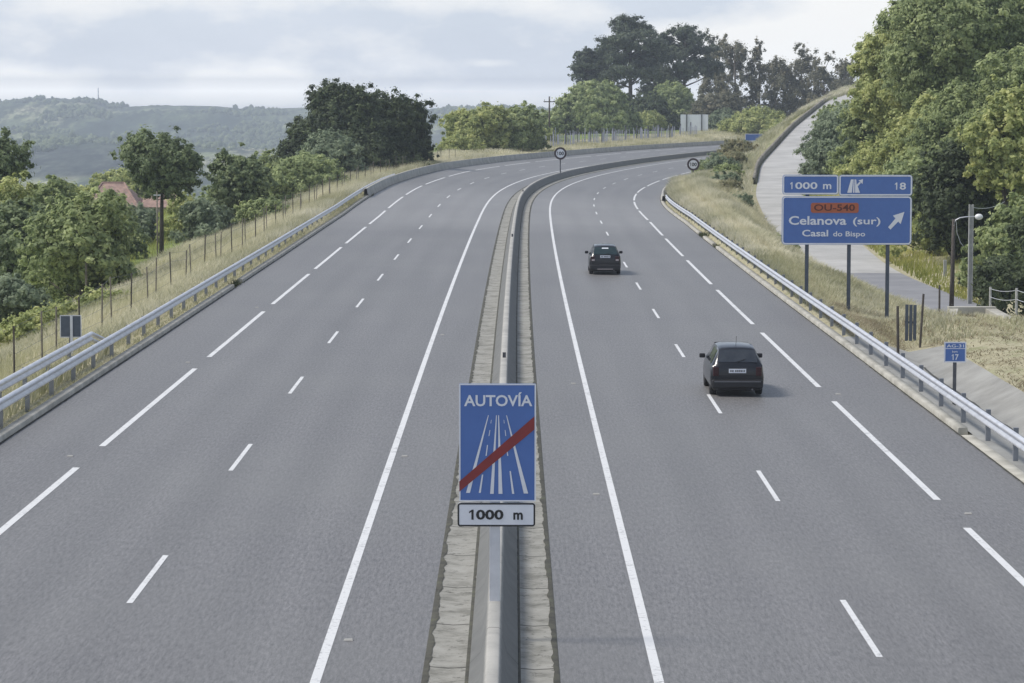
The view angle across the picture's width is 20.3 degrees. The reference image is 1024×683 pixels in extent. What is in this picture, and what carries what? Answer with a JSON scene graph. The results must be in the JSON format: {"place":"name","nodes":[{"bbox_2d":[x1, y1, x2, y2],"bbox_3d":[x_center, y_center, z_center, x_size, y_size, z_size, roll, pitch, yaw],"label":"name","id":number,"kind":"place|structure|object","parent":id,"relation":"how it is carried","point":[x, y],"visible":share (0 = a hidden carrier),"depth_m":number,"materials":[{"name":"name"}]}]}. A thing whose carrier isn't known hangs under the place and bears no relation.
{"place":"outdoors","nodes":[
{"label":"outdoors","id":0,"kind":"place"},
{"bbox_2d":[0,98,468,194],"bbox_3d":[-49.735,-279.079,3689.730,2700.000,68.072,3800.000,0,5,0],"label":"hills","id":1,"kind":"structure","parent":0,"point":[78,164],"depth_m":3592.46,"materials":[{"name":"green plant"}]},
{"bbox_2d":[0,95,553,159],"bbox_3d":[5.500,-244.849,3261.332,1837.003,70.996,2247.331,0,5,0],"label":"hillside woods","id":2,"kind":"object","parent":1,"relation":"on","point":[250,137],"visible":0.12,"depth_m":3579.72,"materials":[{"name":"green plant"}]},
{"bbox_2d":[0,145,720,682],"bbox_3d":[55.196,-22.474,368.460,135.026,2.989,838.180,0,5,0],"label":"road","id":3,"kind":"structure","parent":0,"point":[258,545],"depth_m":63.96,"materials":[{"name":"grey asphalt"}]},
{"bbox_2d":[0,146,715,534],"bbox_3d":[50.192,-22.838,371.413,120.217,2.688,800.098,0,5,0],"label":"edge line marking","id":4,"kind":"object","parent":3,"relation":"on","point":[68,474],"visible":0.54,"depth_m":78.16,"materials":[{"name":"paint"}]},
{"bbox_2d":[126,148,720,602],"bbox_3d":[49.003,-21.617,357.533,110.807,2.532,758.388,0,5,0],"label":"lane line marking","id":5,"kind":"object","parent":3,"relation":"on","point":[154,570],"visible":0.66,"depth_m":64.59,"materials":[{"name":"paint"}]},
{"bbox_2d":[310,166,585,682],"bbox_3d":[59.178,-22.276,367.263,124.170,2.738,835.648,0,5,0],"label":"line marking","id":6,"kind":"object","parent":3,"relation":"on","point":[318,671],"visible":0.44,"depth_m":57.99,"materials":[{"name":"paint"}]},
{"bbox_2d":[427,187,525,682],"bbox_3d":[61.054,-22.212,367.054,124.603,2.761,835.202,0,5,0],"label":"drainage gutter","id":7,"kind":"object","parent":3,"relation":"on","point":[447,662],"visible":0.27,"depth_m":51.56,"materials":[{"name":"concrete"}]},
{"bbox_2d":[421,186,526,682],"bbox_3d":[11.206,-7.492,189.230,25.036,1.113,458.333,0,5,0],"label":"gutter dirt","id":8,"kind":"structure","parent":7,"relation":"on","point":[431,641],"depth_m":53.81,"materials":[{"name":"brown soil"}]},
{"bbox_2d":[464,199,517,682],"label":"gutter dirt","id":9,"kind":"structure","parent":7,"relation":"on","point":[471,614],"depth_m":50.72,"materials":[{"name":"brown soil"}]},
{"bbox_2d":[0,0,896,109],"label":"sky","id":10,"kind":"structure","parent":0,"point":[222,53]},
{"bbox_2d":[0,103,1023,671],"bbox_3d":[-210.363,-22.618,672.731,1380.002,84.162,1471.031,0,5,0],"label":"ground","id":11,"kind":"structure","parent":0,"point":[972,345],"depth_m":108.18,"materials":[{"name":"plant"}]},
{"bbox_2d":[0,126,40,182],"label":"broadleaf tree","id":12,"kind":"object","parent":11,"relation":"on","point":[10,163],"visible":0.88,"depth_m":204.29,"materials":[{"name":"green plant"}]},
{"bbox_2d":[0,170,40,237],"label":"bushy tree","id":13,"kind":"object","parent":11,"relation":"on","point":[12,188],"visible":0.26,"depth_m":176.97,"materials":[{"name":"green plant"}]},
{"bbox_2d":[0,310,51,345],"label":"shrub","id":14,"kind":"object","parent":11,"relation":"on","point":[27,326],"visible":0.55,"depth_m":117.93,"materials":[{"name":"green plant"}]},
{"bbox_2d":[0,272,53,326],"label":"shrub","id":15,"kind":"object","parent":11,"relation":"on","point":[17,295],"visible":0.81,"depth_m":127.48,"materials":[{"name":"green plant"}]},
{"bbox_2d":[0,195,76,302],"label":"bushy tree","id":16,"kind":"object","parent":11,"relation":"on","point":[10,222],"visible":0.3,"depth_m":160.64,"materials":[{"name":"green plant"}]},
{"bbox_2d":[22,293,80,324],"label":"shrub","id":17,"kind":"object","parent":11,"relation":"on","point":[63,309],"visible":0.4,"depth_m":125.58,"materials":[{"name":"green plant"}]},
{"bbox_2d":[24,174,79,213],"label":"bushy tree","id":18,"kind":"object","parent":11,"relation":"on","point":[46,192],"visible":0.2,"depth_m":214.10,"materials":[{"name":"green plant"}]},
{"bbox_2d":[0,332,104,397],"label":"guardrail","id":19,"kind":"object","parent":11,"relation":"on","point":[24,373],"visible":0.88,"depth_m":83.28,"materials":[{"name":"metal"}]},
{"bbox_2d":[60,315,81,354],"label":"kilometre sign","id":20,"kind":"object","parent":11,"relation":"on","point":[70,327],"visible":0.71,"depth_m":91.30,"materials":[{"name":"metal"}]},
{"bbox_2d":[12,186,142,303],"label":"bushy tree","id":21,"kind":"object","parent":11,"relation":"on","point":[68,239],"visible":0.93,"depth_m":150.98,"materials":[{"name":"green plant"}]},
{"bbox_2d":[74,283,132,307],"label":"shrub","id":22,"kind":"object","parent":11,"relation":"on","point":[93,295],"visible":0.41,"depth_m":127.80,"materials":[{"name":"green plant"}]},
{"bbox_2d":[0,284,233,441],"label":"kerb","id":23,"kind":"structure","parent":11,"relation":"on","point":[7,431],"depth_m":85.75,"materials":[{"name":"concrete"}]},
{"bbox_2d":[79,165,175,198],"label":"broadleaf tree","id":24,"kind":"object","parent":11,"relation":"on","point":[113,176],"visible":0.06,"depth_m":356.87,"materials":[{"name":"green plant"}]},
{"bbox_2d":[93,182,175,212],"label":"farmhouse","id":25,"kind":"object","parent":11,"relation":"on","point":[130,194],"visible":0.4,"depth_m":329.63,"materials":[{"name":"ceramic"}]},
{"bbox_2d":[127,201,159,242],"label":"bushy tree","id":26,"kind":"object","parent":11,"relation":"on","point":[146,221],"visible":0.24,"depth_m":235.11,"materials":[{"name":"green plant"}]},
{"bbox_2d":[108,124,210,255],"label":"broadleaf tree","id":27,"kind":"object","parent":11,"relation":"on","point":[164,166],"visible":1,"depth_m":210.40,"materials":[{"name":"green plant"}]},
{"bbox_2d":[154,191,195,243],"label":"bushy tree","id":28,"kind":"object","parent":11,"relation":"on","point":[176,224],"visible":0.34,"depth_m":223.14,"materials":[{"name":"green plant"}]},
{"bbox_2d":[0,182,391,429],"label":"verge weeds","id":29,"kind":"object","parent":11,"relation":"on","point":[325,217],"visible":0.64,"depth_m":118.48,"materials":[{"name":"plant"}]},
{"bbox_2d":[0,174,394,428],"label":"guardrail","id":30,"kind":"object","parent":11,"relation":"on","point":[25,390],"visible":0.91,"depth_m":97.18,"materials":[{"name":"metal"}]},
{"bbox_2d":[168,197,238,243],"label":"bushy tree","id":31,"kind":"object","parent":11,"relation":"on","point":[209,218],"visible":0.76,"depth_m":207.01,"materials":[{"name":"green plant"}]},
{"bbox_2d":[13,148,455,372],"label":"wire fence","id":32,"kind":"object","parent":11,"relation":"on","point":[146,277],"visible":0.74,"depth_m":126.74,"materials":[{"name":"metal"}]},
{"bbox_2d":[201,142,278,223],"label":"broadleaf tree","id":33,"kind":"object","parent":11,"relation":"on","point":[236,179],"visible":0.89,"depth_m":216.32,"materials":[{"name":"green plant"}]},
{"bbox_2d":[0,148,497,420],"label":"tall grass","id":34,"kind":"structure","parent":11,"relation":"on","point":[202,271],"depth_m":139.55,"materials":[{"name":"plant"}]},
{"bbox_2d":[230,194,290,223],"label":"shrub","id":35,"kind":"object","parent":11,"relation":"on","point":[247,210],"visible":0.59,"depth_m":203.97,"materials":[{"name":"green plant"}]},
{"bbox_2d":[264,166,303,202],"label":"bushy tree","id":36,"kind":"object","parent":11,"relation":"on","point":[281,191],"visible":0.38,"depth_m":238.75,"materials":[{"name":"green plant"}]},
{"bbox_2d":[271,123,316,170],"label":"bushy tree","id":37,"kind":"object","parent":11,"relation":"on","point":[289,148],"visible":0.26,"depth_m":294.22,"materials":[{"name":"green plant"}]},
{"bbox_2d":[237,195,368,282],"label":"kerb","id":38,"kind":"structure","parent":11,"relation":"on","point":[249,274],"depth_m":159.33,"materials":[{"name":"concrete"}]},
{"bbox_2d":[269,149,349,193],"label":"bushy tree","id":39,"kind":"object","parent":11,"relation":"on","point":[305,168],"visible":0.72,"depth_m":255.26,"materials":[{"name":"green plant"}]},
{"bbox_2d":[295,127,371,173],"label":"bushy tree","id":40,"kind":"object","parent":11,"relation":"on","point":[344,150],"visible":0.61,"depth_m":285.91,"materials":[{"name":"green plant"}]},
{"bbox_2d":[284,78,393,140],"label":"oak tree","id":41,"kind":"object","parent":11,"relation":"on","point":[336,107],"visible":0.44,"depth_m":296.86,"materials":[{"name":"green plant"}]},
{"bbox_2d":[336,124,429,170],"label":"bushy tree","id":42,"kind":"object","parent":11,"relation":"on","point":[377,148],"visible":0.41,"depth_m":293.90,"materials":[{"name":"green plant"}]},
{"bbox_2d":[369,86,439,159],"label":"oak tree","id":43,"kind":"object","parent":11,"relation":"on","point":[409,128],"visible":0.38,"depth_m":302.61,"materials":[{"name":"green plant"}]},
{"bbox_2d":[437,101,512,150],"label":"bushy tree","id":44,"kind":"object","parent":11,"relation":"on","point":[483,127],"visible":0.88,"depth_m":384.26,"materials":[{"name":"green plant"}]},
{"bbox_2d":[505,100,551,150],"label":"bushy tree","id":45,"kind":"object","parent":11,"relation":"on","point":[526,124],"visible":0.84,"depth_m":388.80,"materials":[{"name":"green plant"}]},
{"bbox_2d":[364,139,744,196],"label":"concrete parapet","id":46,"kind":"structure","parent":11,"relation":"on","point":[378,186],"depth_m":344.64,"materials":[{"name":"grey concrete"}]},
{"bbox_2d":[566,46,609,83],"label":"pine tree","id":47,"kind":"object","parent":11,"relation":"on","point":[586,65],"visible":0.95,"depth_m":645.48,"materials":[{"name":"green plant"}]},
{"bbox_2d":[435,128,744,156],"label":"tall grass","id":48,"kind":"structure","parent":11,"relation":"on","point":[712,134],"depth_m":468.97,"materials":[{"name":"plant"}]},
{"bbox_2d":[539,79,644,134],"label":"bushy tree","id":49,"kind":"object","parent":11,"relation":"on","point":[594,105],"visible":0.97,"depth_m":552.55,"materials":[{"name":"green plant"}]},
{"bbox_2d":[544,122,696,147],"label":"paling fence","id":50,"kind":"object","parent":11,"relation":"on","point":[604,135],"visible":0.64,"depth_m":459.00,"materials":[{"name":"metal"}]},
{"bbox_2d":[593,13,671,97],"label":"pine tree","id":51,"kind":"object","parent":11,"relation":"on","point":[644,60],"visible":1,"depth_m":633.41,"materials":[{"name":"green plant"}]},
{"bbox_2d":[625,90,681,129],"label":"bushy tree","id":52,"kind":"object","parent":11,"relation":"on","point":[648,101],"visible":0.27,"depth_m":594.39,"materials":[{"name":"green plant"}]},
{"bbox_2d":[649,80,694,115],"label":"bushy tree","id":53,"kind":"object","parent":11,"relation":"on","point":[678,95],"visible":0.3,"depth_m":607.98,"materials":[{"name":"green plant"}]},
{"bbox_2d":[647,22,730,87],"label":"pine tree","id":54,"kind":"object","parent":11,"relation":"on","point":[691,44],"visible":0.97,"depth_m":644.39,"materials":[{"name":"green plant"}]},
{"bbox_2d":[683,89,745,118],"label":"bushy tree","id":55,"kind":"object","parent":11,"relation":"on","point":[709,103],"visible":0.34,"depth_m":594.99,"materials":[{"name":"green plant"}]},
{"bbox_2d":[696,27,738,95],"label":"eucalyptus tree","id":56,"kind":"object","parent":11,"relation":"on","point":[705,83],"visible":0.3,"depth_m":665.56,"materials":[{"name":"green plant"}]},
{"bbox_2d":[713,40,766,111],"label":"eucalyptus tree","id":57,"kind":"object","parent":11,"relation":"on","point":[736,64],"visible":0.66,"depth_m":657.84,"materials":[{"name":"green plant"}]},
{"bbox_2d":[714,104,786,135],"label":"shrub","id":58,"kind":"object","parent":11,"relation":"on","point":[752,120],"visible":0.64,"depth_m":554.71,"materials":[{"name":"green plant"}]},
{"bbox_2d":[742,36,769,112],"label":"eucalyptus tree","id":59,"kind":"object","parent":11,"relation":"on","point":[756,54],"visible":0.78,"depth_m":660.14,"materials":[{"name":"green plant"}]},
{"bbox_2d":[727,120,790,210],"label":"tall grass","id":60,"kind":"structure","parent":11,"relation":"on","point":[747,179],"depth_m":305.26,"materials":[{"name":"plant"}]},
{"bbox_2d":[757,55,802,117],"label":"eucalyptus tree","id":61,"kind":"object","parent":11,"relation":"on","point":[776,83],"visible":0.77,"depth_m":657.37,"materials":[{"name":"green plant"}]},
{"bbox_2d":[664,166,906,321],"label":"tall grass","id":62,"kind":"structure","parent":11,"relation":"on","point":[691,190],"depth_m":172.78,"materials":[{"name":"plant"}]},
{"bbox_2d":[752,94,832,181],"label":"ramp parapet","id":63,"kind":"structure","parent":11,"relation":"on","point":[778,140],"depth_m":341.94,"materials":[{"name":"concrete"}]},
{"bbox_2d":[774,63,812,114],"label":"eucalyptus tree","id":64,"kind":"object","parent":11,"relation":"on","point":[796,84],"visible":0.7,"depth_m":659.89,"materials":[{"name":"green plant"}]},
{"bbox_2d":[788,43,825,110],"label":"eucalyptus tree","id":65,"kind":"object","parent":11,"relation":"on","point":[805,62],"visible":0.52,"depth_m":665.76,"materials":[{"name":"green plant"}]},
{"bbox_2d":[792,103,852,160],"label":"bushy tree","id":66,"kind":"object","parent":11,"relation":"on","point":[825,126],"visible":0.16,"depth_m":282.25,"materials":[{"name":"green plant"}]},
{"bbox_2d":[797,139,854,174],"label":"bushy tree","id":67,"kind":"object","parent":11,"relation":"on","point":[816,165],"visible":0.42,"depth_m":260.68,"materials":[{"name":"green plant"}]},
{"bbox_2d":[806,50,848,103],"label":"eucalyptus tree","id":68,"kind":"object","parent":11,"relation":"on","point":[822,73],"visible":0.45,"depth_m":656.73,"materials":[{"name":"green plant"}]},
{"bbox_2d":[716,246,967,434],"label":"kerb","id":69,"kind":"structure","parent":11,"relation":"on","point":[936,410],"depth_m":94.27,"materials":[{"name":"concrete"}]},
{"bbox_2d":[665,195,1023,460],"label":"guardrail","id":70,"kind":"object","parent":11,"relation":"on","point":[990,422],"visible":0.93,"depth_m":91.85,"materials":[{"name":"metal"}]},
{"bbox_2d":[782,175,912,317],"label":"direction sign","id":71,"kind":"object","parent":11,"relation":"on","point":[869,210],"visible":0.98,"depth_m":119.98,"materials":[{"name":"metal"}]},
{"bbox_2d":[822,99,885,175],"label":"bushy tree","id":72,"kind":"object","parent":11,"relation":"on","point":[856,127],"visible":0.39,"depth_m":249.04,"materials":[{"name":"green plant"}]},
{"bbox_2d":[832,137,883,176],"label":"bushy tree","id":73,"kind":"object","parent":11,"relation":"on","point":[861,162],"visible":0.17,"depth_m":234.18,"materials":[{"name":"green plant"}]},
{"bbox_2d":[839,14,926,140],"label":"broadleaf tree","id":74,"kind":"object","parent":11,"relation":"on","point":[870,102],"visible":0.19,"depth_m":232.46,"materials":[{"name":"green plant"}]},
{"bbox_2d":[752,248,1023,350],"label":"tall grass","id":75,"kind":"structure","parent":11,"relation":"on","point":[939,319],"depth_m":113.83,"materials":[{"name":"plant"}]},
{"bbox_2d":[860,91,937,174],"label":"bushy tree","id":76,"kind":"object","parent":11,"relation":"on","point":[892,147],"visible":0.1,"depth_m":216.30,"materials":[{"name":"green plant"}]},
{"bbox_2d":[878,150,938,215],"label":"bushy tree","id":77,"kind":"object","parent":11,"relation":"on","point":[896,166],"visible":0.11,"depth_m":198.65,"materials":[{"name":"green plant"}]},
{"bbox_2d":[803,192,1022,303],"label":"tall grass","id":78,"kind":"structure","parent":11,"relation":"on","point":[905,260],"depth_m":174.61,"materials":[{"name":"green plant"}]},
{"bbox_2d":[878,173,961,257],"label":"bushy tree","id":79,"kind":"object","parent":11,"relation":"on","point":[922,244],"visible":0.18,"depth_m":181.60,"materials":[{"name":"green plant"}]},
{"bbox_2d":[844,336,1023,471],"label":"concrete ditch","id":80,"kind":"object","parent":11,"relation":"on","point":[984,390],"visible":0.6,"depth_m":89.09,"materials":[{"name":"grey concrete"}]},
{"bbox_2d":[900,77,991,161],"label":"bushy tree","id":81,"kind":"object","parent":11,"relation":"on","point":[953,104],"visible":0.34,"depth_m":206.55,"materials":[{"name":"green plant"}]},
{"bbox_2d":[873,0,1023,109],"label":"broadleaf tree","id":82,"kind":"object","parent":11,"relation":"on","point":[938,44],"visible":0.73,"depth_m":223.06,"materials":[{"name":"green plant"}]},
{"bbox_2d":[944,342,965,404],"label":"kilometre sign","id":83,"kind":"object","parent":11,"relation":"on","point":[954,352],"visible":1,"depth_m":83.35,"materials":[{"name":"metal"}]},
{"bbox_2d":[911,137,1008,263],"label":"broadleaf tree","id":84,"kind":"object","parent":11,"relation":"on","point":[947,194],"visible":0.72,"depth_m":174.39,"materials":[{"name":"green plant"}]},
{"bbox_2d":[949,214,982,305],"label":"street lamp","id":85,"kind":"object","parent":11,"relation":"on","point":[952,268],"visible":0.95,"depth_m":147.11,"materials":[{"name":"metal"}]},
{"bbox_2d":[912,310,1023,391],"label":"cut straw","id":86,"kind":"object","parent":11,"relation":"on","point":[1000,348],"visible":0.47,"depth_m":103.52,"materials":[{"name":"beige plant"}]},
{"bbox_2d":[947,74,1023,206],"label":"broadleaf tree","id":87,"kind":"object","parent":11,"relation":"on","point":[997,148],"visible":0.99,"depth_m":170.61,"materials":[{"name":"green plant"}]},
{"bbox_2d":[967,201,1004,303],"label":"utility pole","id":88,"kind":"object","parent":11,"relation":"on","point":[970,254],"visible":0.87,"depth_m":150.12,"materials":[{"name":"metal"}]},
{"bbox_2d":[955,192,1023,286],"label":"bushy tree","id":89,"kind":"object","parent":11,"relation":"on","point":[994,240],"visible":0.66,"depth_m":155.93,"materials":[{"name":"green plant"}]},
{"bbox_2d":[955,42,1023,196],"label":"bushy tree","id":90,"kind":"object","parent":11,"relation":"on","point":[1010,71],"visible":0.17,"depth_m":202.77,"materials":[{"name":"green plant"}]},
{"bbox_2d":[962,435,1023,481],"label":"kerb","id":91,"kind":"structure","parent":11,"relation":"on","point":[1018,473],"depth_m":69.06,"materials":[{"name":"concrete"}]},
{"bbox_2d":[966,251,1023,301],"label":"bushy tree","id":92,"kind":"object","parent":11,"relation":"on","point":[979,271],"visible":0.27,"depth_m":151.48,"materials":[{"name":"green plant"}]},
{"bbox_2d":[970,215,1023,316],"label":"bushy tree","id":93,"kind":"object","parent":11,"relation":"on","point":[1015,232],"visible":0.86,"depth_m":139.49,"materials":[{"name":"green plant"}]},
{"bbox_2d":[529,156,1023,682],"bbox_3d":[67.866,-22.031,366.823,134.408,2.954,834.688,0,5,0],"label":"road","id":94,"kind":"structure","parent":0,"point":[743,576],"depth_m":62.35,"materials":[{"name":"grey asphalt"}]},
{"bbox_2d":[585,243,622,273],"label":"hatchback car","id":95,"kind":"object","parent":94,"relation":"on","point":[603,256],"visible":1,"depth_m":139.19,"materials":[{"name":"black paint"}]},
{"bbox_2d":[516,155,709,682],"bbox_3d":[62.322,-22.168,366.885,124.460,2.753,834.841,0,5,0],"label":"drainage gutter","id":96,"kind":"object","parent":94,"relation":"on","point":[537,662],"visible":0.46,"depth_m":52.46,"materials":[{"name":"concrete"}]},
{"bbox_2d":[468,150,716,682],"bbox_3d":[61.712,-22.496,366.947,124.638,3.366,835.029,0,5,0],"label":"median barrier","id":97,"kind":"object","parent":96,"relation":"on","point":[494,651],"visible":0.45,"depth_m":51.09,"materials":[{"name":"concrete"}]},
{"bbox_2d":[458,383,535,600],"bbox_3d":[-0.239,2.460,44.657,1.225,3.631,0.157,0,5,0],"label":"motorway end sign","id":98,"kind":"object","parent":97,"relation":"on","point":[497,444],"visible":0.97,"depth_m":44.53,"materials":[{"name":"metal"}]},
{"bbox_2d":[516,158,677,682],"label":"gutter dirt","id":99,"kind":"structure","parent":96,"relation":"on","point":[519,646],"depth_m":51.62,"materials":[{"name":"brown soil"}]},
{"bbox_2d":[527,158,683,682],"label":"gutter dirt","id":100,"kind":"structure","parent":96,"relation":"on","point":[552,626],"depth_m":58.30,"materials":[{"name":"brown soil"}]},
{"bbox_2d":[549,158,699,682],"bbox_3d":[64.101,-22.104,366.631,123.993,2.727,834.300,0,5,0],"label":"line marking","id":101,"kind":"object","parent":94,"relation":"on","point":[648,637],"visible":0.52,"depth_m":58.84,"materials":[{"name":"paint"}]},
{"bbox_2d":[699,336,763,393],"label":"hatchback car","id":102,"kind":"object","parent":94,"relation":"on","point":[732,366],"visible":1,"depth_m":82.34,"materials":[{"name":"black paint"}]},
{"bbox_2d":[593,165,882,656],"bbox_3d":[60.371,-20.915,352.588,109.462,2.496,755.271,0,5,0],"label":"lane line marking","id":103,"kind":"object","parent":94,"relation":"on","point":[866,636],"visible":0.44,"depth_m":48.72,"materials":[{"name":"paint"}]},
{"bbox_2d":[633,172,1023,585],"bbox_3d":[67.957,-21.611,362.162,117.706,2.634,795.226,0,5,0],"label":"edge line marking","id":104,"kind":"object","parent":94,"relation":"on","point":[1012,571],"visible":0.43,"depth_m":71.92,"materials":[{"name":"paint"}]},
{"bbox_2d":[756,95,899,272],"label":"ramp road","id":105,"kind":"structure","parent":0,"point":[780,161],"depth_m":247.62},
{"bbox_2d":[851,273,979,312],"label":"side road","id":106,"kind":"structure","parent":0,"point":[901,284],"depth_m":160.24,"materials":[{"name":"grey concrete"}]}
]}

